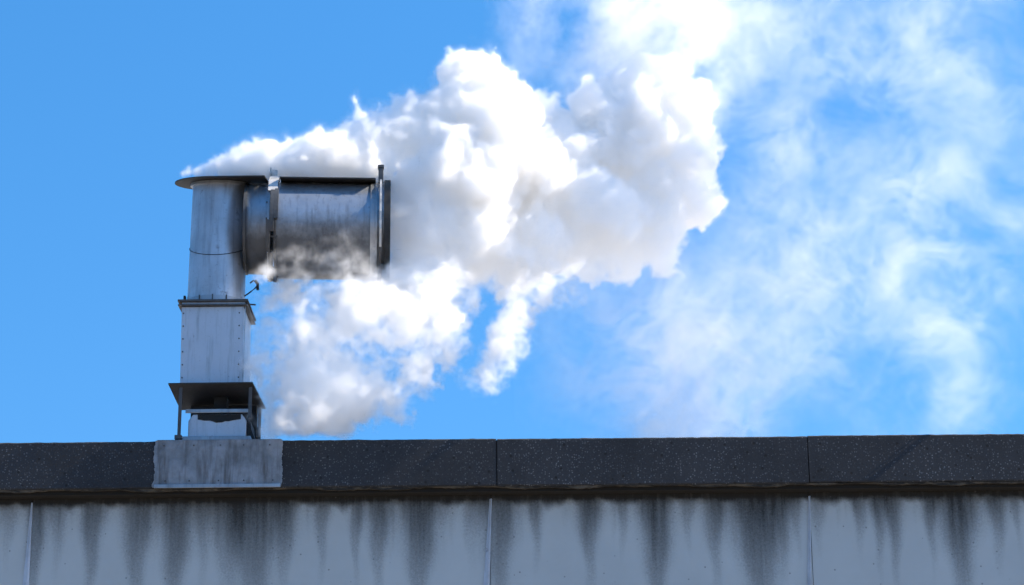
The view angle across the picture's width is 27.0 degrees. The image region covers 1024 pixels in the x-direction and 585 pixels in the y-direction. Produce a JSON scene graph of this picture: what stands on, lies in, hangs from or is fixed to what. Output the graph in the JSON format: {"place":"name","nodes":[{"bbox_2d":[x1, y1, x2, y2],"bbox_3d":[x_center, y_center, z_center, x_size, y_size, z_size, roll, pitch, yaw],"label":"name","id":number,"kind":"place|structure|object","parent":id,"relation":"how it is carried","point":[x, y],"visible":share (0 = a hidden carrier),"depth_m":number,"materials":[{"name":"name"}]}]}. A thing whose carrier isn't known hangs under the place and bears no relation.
{"place":"outdoors","nodes":[
{"label":"outdoors","id":0,"kind":"place"},
{"bbox_2d":[0,0,1023,442],"label":"sky","id":1,"kind":"structure","parent":0,"point":[609,218],"materials":[{"name":"blue"}]},
{"label":"ground","id":2,"kind":"structure","parent":0,"visible":0},
{"bbox_2d":[0,434,1023,584],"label":"concrete building","id":3,"kind":"structure","parent":2,"relation":"on","point":[932,509],"depth_m":22.41,"materials":[{"name":"concrete"}]},
{"bbox_2d":[168,165,390,439],"bbox_3d":[-2.558,0.187,23.518,2.415,3.207,1.197,1,-18,-4],"label":"exhaust chimney","id":4,"kind":"object","parent":3,"relation":"on","point":[320,228],"visible":0.97,"depth_m":23.34,"materials":[{"name":"metal"}]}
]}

